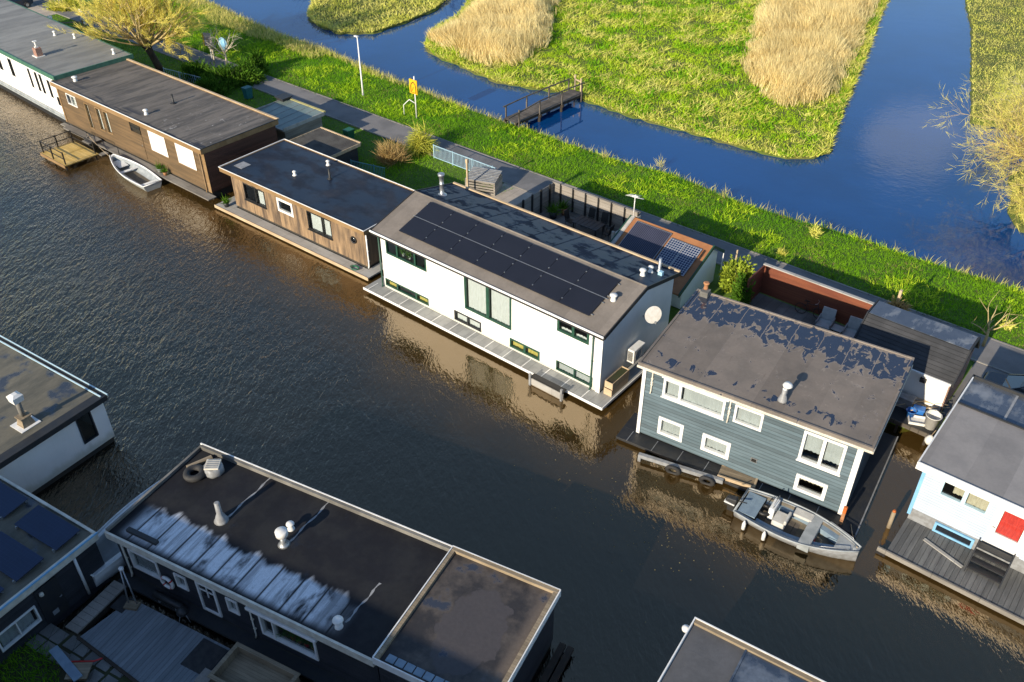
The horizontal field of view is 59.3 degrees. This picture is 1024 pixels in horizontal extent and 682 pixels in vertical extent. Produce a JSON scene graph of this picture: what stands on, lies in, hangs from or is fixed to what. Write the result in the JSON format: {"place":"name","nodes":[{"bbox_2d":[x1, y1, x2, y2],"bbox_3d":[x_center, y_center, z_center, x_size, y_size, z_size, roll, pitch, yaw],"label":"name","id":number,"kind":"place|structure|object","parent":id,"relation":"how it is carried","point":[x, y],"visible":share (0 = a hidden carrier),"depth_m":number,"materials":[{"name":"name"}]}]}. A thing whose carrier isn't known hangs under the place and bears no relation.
{"place":"outdoors","nodes":[
{"label":"outdoors","id":0,"kind":"place"},
{"bbox_2d":[0,613,131,681],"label":"bank","id":1,"kind":"structure","parent":0,"point":[62,674],"depth_m":33.26,"materials":[{"name":"green plant"}]},
{"bbox_2d":[49,645,82,681],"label":"garden bench","id":2,"kind":"object","parent":1,"relation":"on","point":[66,664],"visible":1,"depth_m":32.90,"materials":[{"name":"grey wood"}]},
{"bbox_2d":[64,658,102,680],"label":"hand barrow","id":3,"kind":"object","parent":1,"relation":"on","point":[83,667],"visible":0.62,"depth_m":32.83,"materials":[{"name":"red metal"}]},
{"bbox_2d":[65,580,127,634],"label":"plank walkway","id":4,"kind":"structure","parent":1,"relation":"on","point":[91,614],"depth_m":35.24,"materials":[{"name":"grey wood"}]},
{"bbox_2d":[76,599,229,681],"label":"terrace deck","id":5,"kind":"structure","parent":1,"relation":"on","point":[143,643],"depth_m":33.97,"materials":[{"name":"grey wood"}]},
{"bbox_2d":[118,566,140,610],"bbox_3d":[-14.966,9.634,35.085,0.750,1.580,0.850,6,37,8],"label":"parasol","id":6,"kind":"object","parent":5,"relation":"on","point":[134,605],"visible":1,"depth_m":35.19,"materials":[{"name":"metal"}]},
{"bbox_2d":[181,638,227,673],"bbox_3d":[-11.454,11.776,33.523,1.200,0.020,1.250,17,40,21],"label":"doormat","id":7,"kind":"object","parent":5,"relation":"on","point":[203,655],"visible":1,"depth_m":33.53,"materials":[{"name":"rubber"}]},
{"bbox_2d":[207,642,300,681],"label":"shed","id":8,"kind":"object","parent":5,"relation":"on","point":[239,662],"visible":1,"depth_m":32.73,"materials":[{"name":"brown wood"}]},
{"bbox_2d":[26,623,122,681],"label":"garden path","id":9,"kind":"structure","parent":0,"point":[54,633],"depth_m":33.84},
{"bbox_2d":[152,590,185,609],"bbox_3d":[-13.521,10.258,35.490,1.560,0.376,0.320,17,40,21],"label":"bench","id":10,"kind":"object","parent":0,"point":[159,596],"visible":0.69,"depth_m":35.36,"materials":[{"name":"black metal"}]},
{"bbox_2d":[309,0,444,34],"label":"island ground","id":11,"kind":"structure","parent":0,"point":[366,17],"depth_m":95.78,"materials":[{"name":"green plant"}]},
{"bbox_2d":[305,0,445,32],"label":"island grass","id":12,"kind":"structure","parent":11,"relation":"on","point":[310,9],"depth_m":95.94,"materials":[{"name":"green plant"}]},
{"bbox_2d":[0,87,1023,681],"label":"canal","id":13,"kind":"structure","parent":0,"point":[176,323],"depth_m":43.50,"materials":[{"name":"liquid"}]},
{"bbox_2d":[0,475,110,663],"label":"black panelled houseboat","id":14,"kind":"object","parent":13,"relation":"on","point":[51,560],"visible":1,"depth_m":34.71,"materials":[{"name":"wood"}]},
{"bbox_2d":[0,605,41,652],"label":"window","id":15,"kind":"structure","parent":14,"relation":"in","point":[15,631],"depth_m":33.66,"materials":[{"name":"white paint"}]},
{"bbox_2d":[33,576,70,623],"bbox_3d":[-17.594,9.966,34.485,0.108,1.950,0.950,20,41,24],"label":"door","id":16,"kind":"structure","parent":14,"relation":"in","point":[53,598],"depth_m":34.45,"materials":[{"name":"wood"}]},
{"bbox_2d":[0,335,114,494],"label":"mossy roofed houseboat","id":17,"kind":"object","parent":13,"relation":"on","point":[55,424],"visible":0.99,"depth_m":41.33,"materials":[{"name":"concrete"}]},
{"bbox_2d":[0,0,133,123],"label":"green eaved houseboat","id":18,"kind":"object","parent":13,"relation":"on","point":[37,54],"visible":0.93,"depth_m":75.88,"materials":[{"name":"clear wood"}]},
{"bbox_2d":[39,130,108,169],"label":"swimming platform","id":19,"kind":"structure","parent":13,"relation":"on","point":[64,156],"depth_m":68.10,"materials":[{"name":"brown wood"}]},
{"bbox_2d":[90,480,159,586],"bbox_3d":[-15.723,7.723,38.761,2.100,1.401,6.856,17,40,21],"label":"white launch","id":20,"kind":"object","parent":13,"relation":"on","point":[111,555],"visible":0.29,"depth_m":37.45,"materials":[{"name":"grey"}]},
{"bbox_2d":[109,154,161,191],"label":"rowing boat","id":21,"kind":"object","parent":13,"relation":"on","point":[139,176],"visible":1,"depth_m":65.83,"materials":[{"name":"grey plastic"}]},
{"bbox_2d":[49,58,278,200],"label":"brown houseboat","id":22,"kind":"object","parent":13,"relation":"on","point":[191,137],"visible":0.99,"depth_m":66.09,"materials":[{"name":"wood"}]},
{"bbox_2d":[130,122,147,158],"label":"door","id":23,"kind":"structure","parent":22,"relation":"in","point":[137,137],"depth_m":66.20,"materials":[{"name":"brown wood"}]},
{"bbox_2d":[146,130,169,158],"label":"window","id":24,"kind":"structure","parent":22,"relation":"in","point":[157,143],"depth_m":64.50,"materials":[{"name":"white glass"}]},
{"bbox_2d":[174,143,197,171],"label":"window","id":25,"kind":"structure","parent":22,"relation":"in","point":[185,156],"depth_m":62.78,"materials":[{"name":"white glass"}]},
{"bbox_2d":[214,139,413,280],"bbox_3d":[-12.668,-8.977,59.499,14.990,4.710,6.270,25,44,30],"label":"weathered houseboat","id":26,"kind":"object","parent":13,"relation":"on","point":[331,210],"visible":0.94,"depth_m":58.17,"materials":[{"name":"brown wood"}]},
{"bbox_2d":[306,210,332,240],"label":"window","id":27,"kind":"structure","parent":26,"relation":"in","point":[317,221],"depth_m":56.62,"materials":[{"name":"black glass"}]},
{"bbox_2d":[104,443,560,681],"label":"black houseboat","id":28,"kind":"object","parent":13,"relation":"on","point":[311,584],"visible":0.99,"depth_m":33.74,"materials":[{"name":"concrete"}]},
{"bbox_2d":[127,548,160,579],"bbox_3d":[-14.489,8.797,35.708,1.532,1.150,0.256,17,40,21],"label":"window","id":29,"kind":"structure","parent":28,"relation":"in","point":[152,565],"depth_m":35.92,"materials":[{"name":"white paint"}]},
{"bbox_2d":[183,464,204,482],"bbox_3d":[-13.290,5.538,37.693,0.960,0.285,0.960,0,37,0],"label":"tyre","id":30,"kind":"object","parent":28,"relation":"on","point":[189,470],"visible":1,"depth_m":37.53,"materials":[{"name":"rubber"}]},
{"bbox_2d":[194,581,222,617],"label":"window","id":31,"kind":"structure","parent":28,"relation":"in","point":[208,597],"depth_m":34.64,"materials":[{"name":"white paint"}]},
{"bbox_2d":[204,459,224,478],"bbox_3d":[-12.550,5.326,37.834,0.813,0.490,0.813,-15,39,-19],"label":"roof vent","id":32,"kind":"object","parent":28,"relation":"on","point":[213,468],"visible":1,"depth_m":37.63,"materials":[{"name":"grey metal"}]},
{"bbox_2d":[258,616,318,660],"bbox_3d":[-8.225,10.892,33.210,2.612,1.200,0.160,17,40,21],"label":"window","id":33,"kind":"structure","parent":28,"relation":"in","point":[315,656],"depth_m":33.48,"materials":[{"name":"white paint"}]},
{"bbox_2d":[363,172,680,410],"bbox_3d":[0.317,-3.557,50.231,17.392,7.169,7.780,26,44,30],"label":"white houseboat","id":34,"kind":"object","parent":13,"relation":"on","point":[580,315],"visible":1,"depth_m":48.14,"materials":[{"name":"paint"}]},
{"bbox_2d":[385,278,428,305],"bbox_3d":[-6.073,-2.929,52.584,3.512,0.500,0.242,26,44,30],"label":"window","id":35,"kind":"structure","parent":34,"relation":"in","point":[394,285],"depth_m":52.54,"materials":[{"name":"green paint"}]},
{"bbox_2d":[464,277,510,329],"bbox_3d":[-1.251,-2.190,48.202,3.312,2.380,0.241,26,44,30],"label":"window","id":36,"kind":"structure","parent":34,"relation":"in","point":[479,295],"depth_m":48.44,"materials":[{"name":"green paint"}]},
{"bbox_2d":[510,338,539,360],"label":"window","id":37,"kind":"structure","parent":34,"relation":"in","point":[533,353],"depth_m":48.08,"materials":[{"name":"green paint"}]},
{"bbox_2d":[556,360,592,386],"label":"window","id":38,"kind":"structure","parent":34,"relation":"in","point":[577,375],"depth_m":46.52,"materials":[{"name":"green paint"}]},
{"bbox_2d":[604,376,628,396],"bbox_3d":[5.331,2.240,46.066,0.480,0.400,1.550,26,44,30],"label":"planter box","id":39,"kind":"object","parent":34,"relation":"on","point":[609,392],"visible":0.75,"depth_m":45.71,"materials":[{"name":"brown wood"}]},
{"bbox_2d":[605,366,629,389],"bbox_3d":[5.356,1.877,45.833,0.480,0.400,1.550,26,44,30],"label":"planter box","id":40,"kind":"object","parent":39,"relation":"on","point":[616,378],"visible":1,"depth_m":45.68,"materials":[{"name":"brown wood"}]},
{"bbox_2d":[529,373,566,401],"bbox_3d":[1.826,2.626,46.510,2.160,1.550,0.400,26,44,30],"label":"mooring rack","id":41,"kind":"object","parent":13,"relation":"in","point":[544,384],"visible":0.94,"depth_m":46.20,"materials":[{"name":"white paint"}]},
{"bbox_2d":[539,642,573,681],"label":"mooring beams","id":42,"kind":"structure","parent":13,"relation":"in","point":[558,654],"depth_m":33.42,"materials":[{"name":"brown wood"}]},
{"bbox_2d":[637,452,723,483],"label":"fender beam","id":43,"kind":"structure","parent":13,"relation":"on","point":[688,470],"depth_m":41.55,"materials":[{"name":"grey wood"}]},
{"bbox_2d":[657,617,825,681],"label":"grey roofed houseboat","id":44,"kind":"object","parent":13,"relation":"on","point":[705,651],"visible":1,"depth_m":30.61,"materials":[{"name":"concrete"}]},
{"bbox_2d":[616,281,914,537],"bbox_3d":[11.866,2.929,42.234,11.520,6.400,7.480,21,42,25],"label":"blue houseboat","id":45,"kind":"object","parent":13,"relation":"on","point":[792,410],"visible":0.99,"depth_m":40.63,"materials":[{"name":"concrete"}]},
{"bbox_2d":[657,416,683,441],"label":"window","id":46,"kind":"structure","parent":45,"relation":"in","point":[671,429],"depth_m":42.50,"materials":[{"name":"white paint"}]},
{"bbox_2d":[660,378,725,420],"bbox_3d":[8.231,2.547,40.652,3.080,1.130,0.308,21,42,25],"label":"window","id":47,"kind":"structure","parent":45,"relation":"in","point":[712,406],"depth_m":40.74,"materials":[{"name":"white paint"}]},
{"bbox_2d":[700,433,730,459],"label":"window","id":48,"kind":"structure","parent":45,"relation":"in","point":[708,440],"depth_m":41.48,"materials":[{"name":"white paint"}]},
{"bbox_2d":[717,465,757,488],"bbox_3d":[10.349,6.207,41.181,1.729,0.220,0.900,16,40,21],"label":"plank gangway","id":49,"kind":"object","parent":45,"relation":"attached to","point":[732,476],"visible":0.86,"depth_m":41.05,"materials":[{"name":"brown wood"}]},
{"bbox_2d":[733,404,764,431],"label":"window","id":50,"kind":"structure","parent":45,"relation":"in","point":[744,416],"depth_m":39.62,"materials":[{"name":"white paint"}]},
{"bbox_2d":[793,473,827,500],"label":"window","id":51,"kind":"structure","parent":45,"relation":"in","point":[821,497],"depth_m":39.56,"materials":[{"name":"white paint"}]},
{"bbox_2d":[796,430,847,476],"bbox_3d":[13.223,4.716,38.304,1.920,1.740,0.306,21,42,25],"label":"window","id":52,"kind":"structure","parent":45,"relation":"in","point":[835,452],"depth_m":38.35,"materials":[{"name":"white paint"}]},
{"bbox_2d":[724,487,861,561],"bbox_3d":[11.974,8.050,38.796,5.828,1.537,2.390,22,42,27],"label":"motor sloop","id":53,"kind":"object","parent":13,"relation":"on","point":[802,528],"visible":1,"depth_m":38.69,"materials":[{"name":"grey metal"}]},
{"bbox_2d":[888,404,945,445],"bbox_3d":[19.194,4.067,44.699,3.550,1.620,1.920,26,44,30],"label":"landing stage","id":54,"kind":"object","parent":13,"relation":"on","point":[898,417],"visible":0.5,"depth_m":43.62,"materials":[{"name":"brown wood"}]},
{"bbox_2d":[924,409,942,429],"bbox_3d":[20.102,3.687,42.968,0.763,1.086,0.763,26,44,30],"label":"bucket","id":55,"kind":"object","parent":54,"relation":"on","point":[933,417],"visible":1,"depth_m":42.99,"materials":[{"name":"white plastic"}]},
{"bbox_2d":[877,374,1023,624],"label":"pale blue houseboat","id":56,"kind":"object","parent":13,"relation":"on","point":[966,509],"visible":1,"depth_m":37.38,"materials":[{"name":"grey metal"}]},
{"bbox_2d":[932,521,974,548],"bbox_3d":[18.663,8.203,38.066,1.620,0.530,0.080,26,44,30],"label":"window","id":57,"kind":"structure","parent":56,"relation":"in","point":[939,528],"depth_m":38.04,"materials":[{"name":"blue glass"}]},
{"bbox_2d":[937,481,992,516],"bbox_3d":[18.609,6.361,36.913,2.012,0.940,0.256,26,44,30],"label":"window","id":58,"kind":"structure","parent":56,"relation":"in","point":[974,503],"depth_m":36.91,"materials":[{"name":"white paint"}]},
{"bbox_2d":[982,506,1023,556],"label":"door","id":59,"kind":"structure","parent":56,"relation":"in","point":[1011,525],"depth_m":36.38,"materials":[{"name":"white paint"}]},
{"bbox_2d":[52,0,1023,433],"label":"bank ground","id":60,"kind":"structure","parent":0,"point":[456,174],"depth_m":63.14,"materials":[{"name":"green plant"}]},
{"bbox_2d":[38,0,91,11],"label":"hedge","id":61,"kind":"object","parent":60,"relation":"on","point":[73,3],"visible":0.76,"depth_m":95.39,"materials":[{"name":"yellow plant"}]},
{"bbox_2d":[45,0,222,71],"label":"willow tree","id":62,"kind":"object","parent":60,"relation":"on","point":[140,12],"visible":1,"depth_m":77.89,"materials":[{"name":"yellow plant"}]},
{"bbox_2d":[179,57,215,81],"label":"bush","id":63,"kind":"object","parent":60,"relation":"on","point":[193,68],"visible":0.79,"depth_m":79.15,"materials":[{"name":"green plant"}]},
{"bbox_2d":[193,72,232,96],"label":"bush","id":64,"kind":"object","parent":60,"relation":"on","point":[209,83],"visible":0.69,"depth_m":76.54,"materials":[{"name":"green plant"}]},
{"bbox_2d":[198,61,258,92],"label":"bush","id":65,"kind":"object","parent":60,"relation":"on","point":[228,73],"visible":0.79,"depth_m":77.96,"materials":[{"name":"green plant"}]},
{"bbox_2d":[231,56,266,86],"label":"bush","id":66,"kind":"object","parent":60,"relation":"on","point":[255,72],"visible":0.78,"depth_m":78.63,"materials":[{"name":"green plant"}]},
{"bbox_2d":[245,46,269,71],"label":"bush","id":67,"kind":"object","parent":60,"relation":"on","point":[256,57],"visible":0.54,"depth_m":80.53,"materials":[{"name":"green plant"}]},
{"bbox_2d":[256,93,325,140],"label":"polycarbonate shed","id":68,"kind":"structure","parent":60,"relation":"on","point":[297,118],"depth_m":69.23,"materials":[{"name":"grey plastic"}]},
{"bbox_2d":[290,127,360,165],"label":"corrugated shed","id":69,"kind":"structure","parent":60,"relation":"on","point":[332,144],"depth_m":65.65,"materials":[{"name":"grey metal"}]},
{"bbox_2d":[369,139,413,168],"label":"bush","id":70,"kind":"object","parent":60,"relation":"on","point":[391,156],"depth_m":66.01,"materials":[{"name":"brown plant"}]},
{"bbox_2d":[404,118,440,159],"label":"weeping shrub","id":71,"kind":"object","parent":60,"relation":"on","point":[420,142],"visible":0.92,"depth_m":67.14,"materials":[{"name":"yellow plant"}]},
{"bbox_2d":[433,144,496,170],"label":"blue railing","id":72,"kind":"object","parent":60,"relation":"on","point":[452,162],"visible":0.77,"depth_m":65.70,"materials":[{"name":"metal"}]},
{"bbox_2d":[465,166,501,195],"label":"slatted store","id":73,"kind":"structure","parent":60,"relation":"on","point":[488,176],"depth_m":62.37,"materials":[{"name":"grey wood"}]},
{"bbox_2d":[487,183,532,204],"bbox_3d":[-0.521,-9.071,61.081,4.450,0.100,5.430,26,44,30],"label":"paved entrance","id":74,"kind":"object","parent":60,"relation":"on","point":[514,196],"visible":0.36,"depth_m":62.46,"materials":[{"name":"grey concrete"}]},
{"bbox_2d":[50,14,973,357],"bbox_3d":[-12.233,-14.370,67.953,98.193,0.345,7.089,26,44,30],"label":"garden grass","id":75,"kind":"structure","parent":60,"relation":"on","point":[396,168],"depth_m":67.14,"materials":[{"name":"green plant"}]},
{"bbox_2d":[32,3,1012,373],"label":"path edging","id":76,"kind":"object","parent":60,"relation":"on","point":[422,151],"visible":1,"depth_m":71.30,"materials":[{"name":"concrete"}]},
{"bbox_2d":[33,0,1023,373],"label":"towpath","id":77,"kind":"structure","parent":60,"relation":"on","point":[1001,356],"depth_m":66.06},
{"bbox_2d":[503,78,584,127],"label":"footbridge","id":78,"kind":"object","parent":60,"relation":"on","point":[540,108],"visible":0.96,"depth_m":74.35,"materials":[{"name":"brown wood"}]},
{"bbox_2d":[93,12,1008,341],"bbox_3d":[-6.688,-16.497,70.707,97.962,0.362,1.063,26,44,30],"label":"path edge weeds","id":79,"kind":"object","parent":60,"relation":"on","point":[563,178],"visible":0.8,"depth_m":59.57,"materials":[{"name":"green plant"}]},
{"bbox_2d":[92,12,1023,350],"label":"path edging","id":80,"kind":"object","parent":60,"relation":"on","point":[632,208],"visible":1,"depth_m":59.69,"materials":[{"name":"concrete"}]},
{"bbox_2d":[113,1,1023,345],"bbox_3d":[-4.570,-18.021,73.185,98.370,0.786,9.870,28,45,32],"label":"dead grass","id":81,"kind":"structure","parent":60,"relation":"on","point":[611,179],"depth_m":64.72,"materials":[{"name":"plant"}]},
{"bbox_2d":[175,0,1023,291],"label":"dry fringe grass","id":82,"kind":"structure","parent":60,"relation":"on","point":[236,24],"depth_m":86.84,"materials":[{"name":"green plant"}]},
{"bbox_2d":[610,193,724,308],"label":"gabled shed","id":83,"kind":"structure","parent":60,"relation":"on","point":[693,260],"depth_m":52.05,"materials":[{"name":"grey paint"}]},
{"bbox_2d":[718,254,756,292],"bbox_3d":[13.235,-3.965,52.388,2.301,2.639,2.355,-24,43,-28],"label":"bush","id":84,"kind":"object","parent":60,"relation":"on","point":[731,270],"visible":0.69,"depth_m":52.17,"materials":[{"name":"green plant"}]},
{"bbox_2d":[729,269,755,304],"bbox_3d":[13.102,-2.996,51.275,1.480,2.381,2.674,0,37,0],"label":"bush","id":85,"kind":"object","parent":60,"relation":"on","point":[739,291],"visible":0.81,"depth_m":50.92,"materials":[{"name":"green plant"}]},
{"bbox_2d":[728,293,844,333],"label":"paved yard","id":86,"kind":"structure","parent":60,"relation":"on","point":[764,302],"depth_m":51.33,"materials":[{"name":"grey concrete"}]},
{"bbox_2d":[745,263,873,324],"bbox_3d":[16.568,-1.911,49.862,6.990,1.940,2.140,26,44,30],"label":"red fence","id":87,"kind":"object","parent":86,"relation":"on","point":[789,287],"visible":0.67,"depth_m":50.73,"materials":[{"name":"red wood"}]},
{"bbox_2d":[814,306,836,329],"bbox_3d":[17.279,-1.141,49.578,0.840,1.050,1.074,22,42,26],"label":"garden armchair","id":88,"kind":"object","parent":86,"relation":"on","point":[826,318],"visible":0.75,"depth_m":49.60,"materials":[{"name":"grey"}]},
{"bbox_2d":[841,316,862,337],"bbox_3d":[18.471,-0.594,48.849,0.840,1.050,1.074,22,42,26],"label":"garden armchair","id":89,"kind":"object","parent":86,"relation":"on","point":[851,327],"visible":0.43,"depth_m":48.93,"materials":[{"name":"grey"}]},
{"bbox_2d":[853,299,980,412],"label":"mansard shed","id":90,"kind":"structure","parent":60,"relation":"on","point":[941,353],"depth_m":44.05,"materials":[{"name":"grey wood"}]},
{"bbox_2d":[538,205,618,241],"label":"patio floor","id":91,"kind":"structure","parent":0,"point":[560,218],"depth_m":59.02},
{"bbox_2d":[515,181,640,238],"bbox_3d":[3.994,-7.646,57.667,6.940,1.740,4.800,26,44,30],"label":"patio fence","id":92,"kind":"object","parent":91,"relation":"on","point":[580,202],"visible":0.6,"depth_m":59.33,"materials":[{"name":"black wood"}]},
{"bbox_2d":[572,215,605,236],"bbox_3d":[4.916,-7.297,58.035,1.900,0.740,1.100,26,44,30],"label":"patio table","id":93,"kind":"object","parent":91,"relation":"on","point":[589,223],"visible":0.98,"depth_m":57.76,"materials":[{"name":"grey wood"}]},
{"bbox_2d":[206,0,1023,292],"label":"ditch water","id":94,"kind":"structure","parent":0,"point":[877,173],"depth_m":70.75,"materials":[{"name":"blue liquid"}]},
{"bbox_2d":[425,0,885,158],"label":"meadow ground","id":95,"kind":"structure","parent":0,"point":[717,94],"depth_m":81.73,"materials":[{"name":"green plant"}]},
{"bbox_2d":[423,0,560,68],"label":"reed bed","id":96,"kind":"object","parent":95,"relation":"on","point":[501,30],"visible":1,"depth_m":88.21,"materials":[{"name":"beige plant"}]},
{"bbox_2d":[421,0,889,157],"bbox_3d":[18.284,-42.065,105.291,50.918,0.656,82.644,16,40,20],"label":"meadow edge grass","id":97,"kind":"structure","parent":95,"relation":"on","point":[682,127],"depth_m":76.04,"materials":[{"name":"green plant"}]},
{"bbox_2d":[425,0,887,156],"bbox_3d":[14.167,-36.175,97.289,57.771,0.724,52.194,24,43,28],"label":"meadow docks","id":98,"kind":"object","parent":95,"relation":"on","point":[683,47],"visible":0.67,"depth_m":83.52,"materials":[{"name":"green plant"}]},
{"bbox_2d":[739,0,880,107],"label":"reed bed","id":99,"kind":"object","parent":95,"relation":"on","point":[801,46],"visible":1,"depth_m":84.63,"materials":[{"name":"beige plant"}]},
{"bbox_2d":[941,362,1007,417],"bbox_3d":[24.648,3.310,44.616,4.900,0.100,5.430,26,44,30],"label":"car space","id":100,"kind":"object","parent":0,"point":[979,369],"visible":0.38,"depth_m":46.56,"materials":[{"name":"grey concrete"}]},
{"bbox_2d":[982,371,1023,392],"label":"parked car","id":101,"kind":"object","parent":100,"relation":"on","point":[1014,382],"visible":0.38,"depth_m":44.66,"materials":[{"name":"black paint"}]},
{"bbox_2d":[965,0,1023,224],"bbox_3d":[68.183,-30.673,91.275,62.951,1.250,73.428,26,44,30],"label":"bank","id":102,"kind":"structure","parent":0,"point":[990,56],"depth_m":87.07,"materials":[{"name":"green plant"}]},
{"bbox_2d":[985,60,1023,125],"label":"bare shrub","id":103,"kind":"object","parent":102,"relation":"on","point":[1008,93],"visible":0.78,"depth_m":70.58,"materials":[{"name":"yellow plant"}]},
{"bbox_2d":[1007,166,1023,232],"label":"spit ground","id":104,"kind":"structure","parent":0,"point":[1016,220],"depth_m":61.72,"materials":[{"name":"green plant"}]},
{"bbox_2d":[924,67,1023,207],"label":"bare tree","id":105,"kind":"object","parent":104,"relation":"on","point":[1012,142],"visible":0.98,"depth_m":61.17,"materials":[{"name":"yellow plant"}]},
{"bbox_2d":[990,168,1023,230],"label":"bare shrub","id":106,"kind":"object","parent":104,"relation":"on","point":[1020,205],"visible":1,"depth_m":58.10,"materials":[{"name":"yellow plant"}]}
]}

